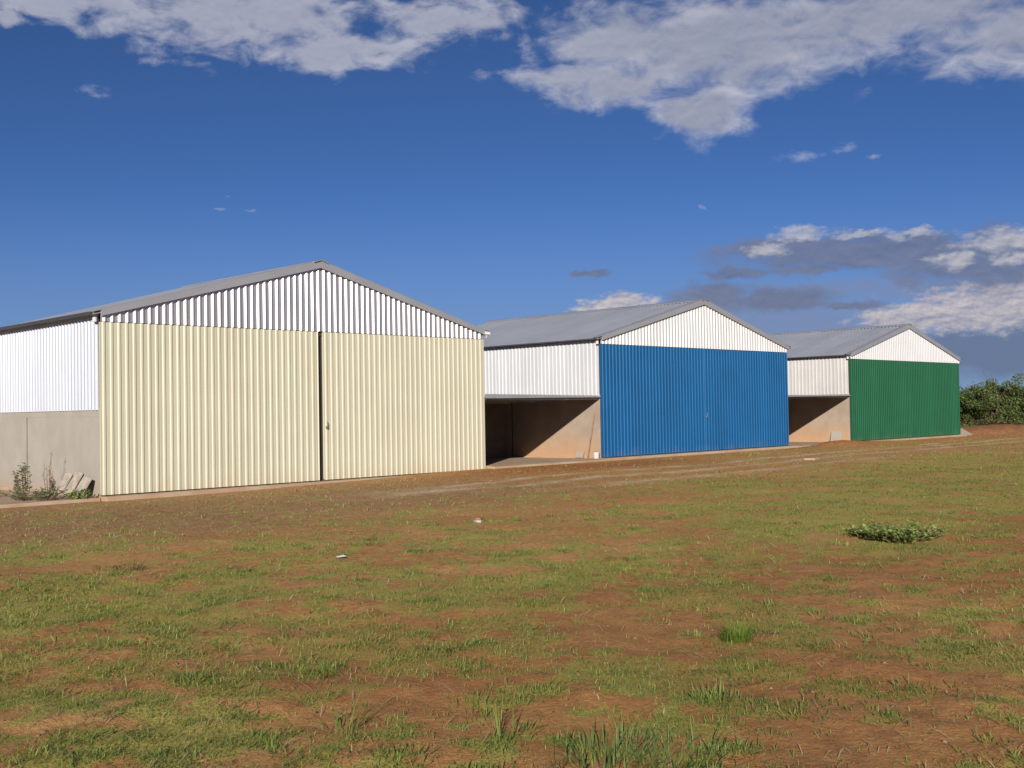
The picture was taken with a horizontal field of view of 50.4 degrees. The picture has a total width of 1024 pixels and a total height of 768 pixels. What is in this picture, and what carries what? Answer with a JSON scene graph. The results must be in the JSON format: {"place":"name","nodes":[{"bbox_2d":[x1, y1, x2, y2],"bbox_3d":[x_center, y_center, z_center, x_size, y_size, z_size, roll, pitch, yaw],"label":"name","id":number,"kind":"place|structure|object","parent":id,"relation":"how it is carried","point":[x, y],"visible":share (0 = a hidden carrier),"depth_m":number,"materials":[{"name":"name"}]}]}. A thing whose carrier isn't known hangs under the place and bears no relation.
{"place":"outdoors","nodes":[
{"label":"outdoors","id":0,"kind":"place"},
{"bbox_2d":[0,490,100,507],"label":"pavement","id":1,"kind":"structure","parent":0,"point":[7,501],"depth_m":23.15,"materials":[{"name":"concrete"}]},
{"bbox_2d":[12,462,33,495],"bbox_3d":[-10.967,2.151,24.337,0.494,0.809,0.304,0,-2,-37],"label":"weed","id":2,"kind":"object","parent":1,"relation":"on","point":[16,481],"visible":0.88,"depth_m":24.33,"materials":[{"name":"green plant"}]},
{"bbox_2d":[0,485,78,500],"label":"weed","id":3,"kind":"object","parent":1,"relation":"on","point":[43,496],"visible":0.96,"depth_m":23.28,"materials":[{"name":"green plant"}]},
{"bbox_2d":[42,452,52,490],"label":"dry weed","id":4,"kind":"object","parent":1,"relation":"on","point":[50,477],"visible":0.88,"depth_m":24.49,"materials":[{"name":"brown plant"}]},
{"bbox_2d":[54,473,72,494],"bbox_3d":[-10.203,2.282,24.734,0.340,0.560,0.045,-6,-34,44],"label":"board","id":5,"kind":"object","parent":1,"relation":"on","point":[65,480],"visible":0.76,"depth_m":24.70,"materials":[{"name":"grey concrete"}]},
{"bbox_2d":[63,472,82,495],"bbox_3d":[-9.829,2.249,24.328,0.360,0.600,0.046,2,-29,47],"label":"board","id":6,"kind":"object","parent":1,"relation":"on","point":[74,481],"visible":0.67,"depth_m":24.29,"materials":[{"name":"grey concrete"}]},
{"bbox_2d":[66,488,91,499],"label":"weed","id":7,"kind":"object","parent":1,"relation":"on","point":[74,495],"visible":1,"depth_m":23.36,"materials":[{"name":"green plant"}]},
{"bbox_2d":[72,476,91,497],"bbox_3d":[-9.440,2.275,23.857,0.420,0.500,0.045,5,-26,48],"label":"board","id":8,"kind":"object","parent":1,"relation":"on","point":[84,482],"visible":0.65,"depth_m":23.83,"materials":[{"name":"grey concrete"}]},
{"bbox_2d":[0,409,1023,767],"bbox_3d":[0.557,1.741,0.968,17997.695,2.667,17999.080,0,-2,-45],"label":"ground","id":9,"kind":"structure","parent":0,"point":[436,691],"depth_m":8.90,"materials":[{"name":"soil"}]},
{"bbox_2d":[111,563,154,573],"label":"dead weed","id":10,"kind":"object","parent":9,"relation":"on","point":[128,567],"visible":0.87,"depth_m":11.65,"materials":[{"name":"plant"}]},
{"bbox_2d":[162,661,223,683],"bbox_3d":[-1.998,1.801,6.799,0.410,0.137,0.421,0,-2,-45],"label":"grass tuft","id":11,"kind":"object","parent":9,"relation":"on","point":[186,676],"visible":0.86,"depth_m":6.82,"materials":[{"name":"green plant"}]},
{"bbox_2d":[0,259,490,500],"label":"hangar","id":12,"kind":"structure","parent":9,"relation":"on","point":[321,371],"depth_m":26.66,"materials":[{"name":"metal"}]},
{"bbox_2d":[99,322,319,494],"bbox_3d":[-6.966,0.546,25.729,5.700,3.788,0.073,0,-2,-45],"label":"sliding door","id":13,"kind":"structure","parent":12,"relation":"in","point":[181,407],"depth_m":25.46,"materials":[{"name":"beige paint"}]},
{"bbox_2d":[322,332,485,479],"bbox_3d":[-2.801,0.573,29.822,5.660,3.788,0.145,0,-2,-45],"label":"sliding door","id":14,"kind":"structure","parent":12,"relation":"in","point":[393,404],"depth_m":29.61,"materials":[{"name":"beige paint"}]},
{"bbox_2d":[307,689,384,735],"bbox_3d":[-0.897,1.733,5.757,0.446,0.246,0.476,-1,-1,21],"label":"grass tuft","id":15,"kind":"object","parent":9,"relation":"on","point":[338,721],"visible":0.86,"depth_m":5.71,"materials":[{"name":"green plant"}]},
{"bbox_2d":[472,698,528,741],"bbox_3d":[-0.058,1.703,5.503,0.268,0.228,0.395,-2,-2,27],"label":"grass tuft","id":16,"kind":"object","parent":9,"relation":"on","point":[497,725],"visible":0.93,"depth_m":5.55,"materials":[{"name":"green plant"}]},
{"bbox_2d":[484,394,609,468],"bbox_3d":[-0.440,1.636,35.216,5.187,2.535,5.040,0,-2,-45],"label":"storage bay","id":17,"kind":"object","parent":9,"relation":"on","point":[495,433],"visible":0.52,"depth_m":36.23,"materials":[{"name":"concrete"}]},
{"bbox_2d":[575,451,583,457],"bbox_3d":[2.250,2.346,36.078,0.320,0.220,0.030,-2,-22,45],"label":"tile","id":18,"kind":"object","parent":17,"relation":"on","point":[579,454],"visible":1,"depth_m":36.06,"materials":[{"name":"grey concrete"}]},
{"bbox_2d":[587,413,594,457],"bbox_3d":[2.603,1.698,35.766,0.078,1.521,0.043,4,5,-45],"label":"pole","id":19,"kind":"object","parent":17,"relation":"on","point":[590,436],"visible":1,"depth_m":35.76,"materials":[{"name":"brown wood"}]},
{"bbox_2d":[593,451,599,458],"bbox_3d":[2.743,2.302,35.386,0.246,0.246,0.239,0,-2,-45],"label":"bucket","id":20,"kind":"object","parent":17,"relation":"on","point":[596,455],"visible":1,"depth_m":35.30,"materials":[{"name":"white plastic"}]},
{"bbox_2d":[542,709,685,767],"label":"grass tuft","id":21,"kind":"object","parent":9,"relation":"on","point":[616,740],"visible":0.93,"depth_m":5.20,"materials":[{"name":"green plant"}]},
{"bbox_2d":[478,299,795,460],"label":"hangar","id":22,"kind":"structure","parent":9,"relation":"on","point":[689,377],"depth_m":38.37,"materials":[{"name":"metal"}]},
{"bbox_2d":[600,344,705,456],"bbox_3d":[4.957,0.556,37.539,5.720,3.706,0.078,0,-2,-45],"label":"sliding door","id":23,"kind":"structure","parent":22,"relation":"in","point":[652,397],"depth_m":37.32,"materials":[{"name":"blue paint"}]},
{"bbox_2d":[703,349,788,450],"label":"sliding door","id":24,"kind":"structure","parent":22,"relation":"in","point":[746,392],"depth_m":41.42,"materials":[{"name":"blue paint"}]},
{"bbox_2d":[603,721,744,767],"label":"grass tuft","id":25,"kind":"object","parent":9,"relation":"on","point":[686,748],"visible":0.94,"depth_m":5.16,"materials":[{"name":"green plant"}]},
{"bbox_2d":[681,678,736,707],"bbox_3d":[1.124,1.747,6.172,0.396,0.139,0.382,0,-2,-45],"label":"grass tuft","id":26,"kind":"object","parent":9,"relation":"on","point":[714,694],"visible":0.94,"depth_m":6.21,"materials":[{"name":"green plant"}]},
{"bbox_2d":[711,617,758,643],"bbox_3d":[1.605,1.745,7.741,0.402,0.199,0.416,-1,-1,9],"label":"grass tuft","id":27,"kind":"object","parent":9,"relation":"on","point":[727,637],"visible":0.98,"depth_m":7.73,"materials":[{"name":"green plant"}]},
{"bbox_2d":[788,395,850,446],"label":"storage bay","id":28,"kind":"object","parent":9,"relation":"on","point":[800,444],"visible":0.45,"depth_m":45.54,"materials":[{"name":"concrete"}]},
{"bbox_2d":[830,431,841,440],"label":"board","id":29,"kind":"object","parent":28,"relation":"on","point":[836,435],"visible":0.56,"depth_m":47.58,"materials":[{"name":"grey concrete"}]},
{"bbox_2d":[841,521,887,537],"bbox_3d":[4.485,1.839,13.634,0.592,0.200,0.670,0,-2,-45],"label":"weed","id":30,"kind":"object","parent":9,"relation":"on","point":[855,532],"visible":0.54,"depth_m":13.62,"materials":[{"name":"green plant"}]},
{"bbox_2d":[769,324,966,441],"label":"hangar","id":31,"kind":"structure","parent":9,"relation":"on","point":[899,382],"depth_m":49.61,"materials":[{"name":"metal"}]},
{"bbox_2d":[849,359,910,440],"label":"sliding door","id":32,"kind":"structure","parent":31,"relation":"in","point":[879,389],"depth_m":48.99,"materials":[{"name":"green paint"}]},
{"bbox_2d":[909,361,960,436],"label":"sliding door","id":33,"kind":"structure","parent":31,"relation":"in","point":[934,387],"depth_m":53.02,"materials":[{"name":"green paint"}]},
{"bbox_2d":[857,518,949,543],"bbox_3d":[4.715,1.804,13.207,1.143,0.258,1.020,0,-2,-45],"label":"weed","id":34,"kind":"object","parent":9,"relation":"on","point":[910,533],"visible":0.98,"depth_m":13.06,"materials":[{"name":"green plant"}]},
{"bbox_2d":[961,429,972,434],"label":"ramp","id":35,"kind":"structure","parent":9,"relation":"on","point":[963,431],"depth_m":55.63,"materials":[{"name":"grey concrete"}]},
{"bbox_2d":[960,411,985,425],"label":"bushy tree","id":36,"kind":"object","parent":9,"relation":"on","point":[968,419],"visible":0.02,"depth_m":67.11,"materials":[{"name":"green plant"}]},
{"bbox_2d":[960,385,987,426],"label":"bushy tree","id":37,"kind":"object","parent":9,"relation":"on","point":[967,406],"visible":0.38,"depth_m":64.65,"materials":[{"name":"green plant"}]},
{"bbox_2d":[959,371,1023,424],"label":"bushy tree","id":38,"kind":"object","parent":9,"relation":"on","point":[992,393],"visible":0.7,"depth_m":64.52,"materials":[{"name":"green plant"}]},
{"bbox_2d":[970,417,1013,425],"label":"dry shrub","id":39,"kind":"object","parent":9,"relation":"on","point":[992,422],"visible":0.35,"depth_m":62.07,"materials":[{"name":"brown plant"}]},
{"bbox_2d":[983,382,1023,421],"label":"bushy tree","id":40,"kind":"object","parent":9,"relation":"on","point":[998,408],"visible":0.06,"depth_m":67.79,"materials":[{"name":"green plant"}]},
{"bbox_2d":[994,383,1023,424],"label":"bushy tree","id":41,"kind":"object","parent":9,"relation":"on","point":[1020,397],"visible":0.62,"depth_m":64.17,"materials":[{"name":"green plant"}]},
{"bbox_2d":[0,450,1023,767],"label":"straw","id":42,"kind":"object","parent":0,"point":[524,628],"visible":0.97,"depth_m":8.10,"materials":[{"name":"plant"}]},
{"bbox_2d":[2,446,1021,767],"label":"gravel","id":43,"kind":"structure","parent":0,"point":[512,656],"depth_m":7.85,"materials":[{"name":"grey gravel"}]},
{"bbox_2d":[0,0,1023,394],"label":"sky","id":44,"kind":"structure","parent":0,"point":[784,166],"materials":[{"name":"blue"}]},
{"bbox_2d":[960,424,1023,434],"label":"earth bank","id":45,"kind":"structure","parent":0,"point":[997,429],"depth_m":56.89,"materials":[{"name":"brown soil"}]}
]}

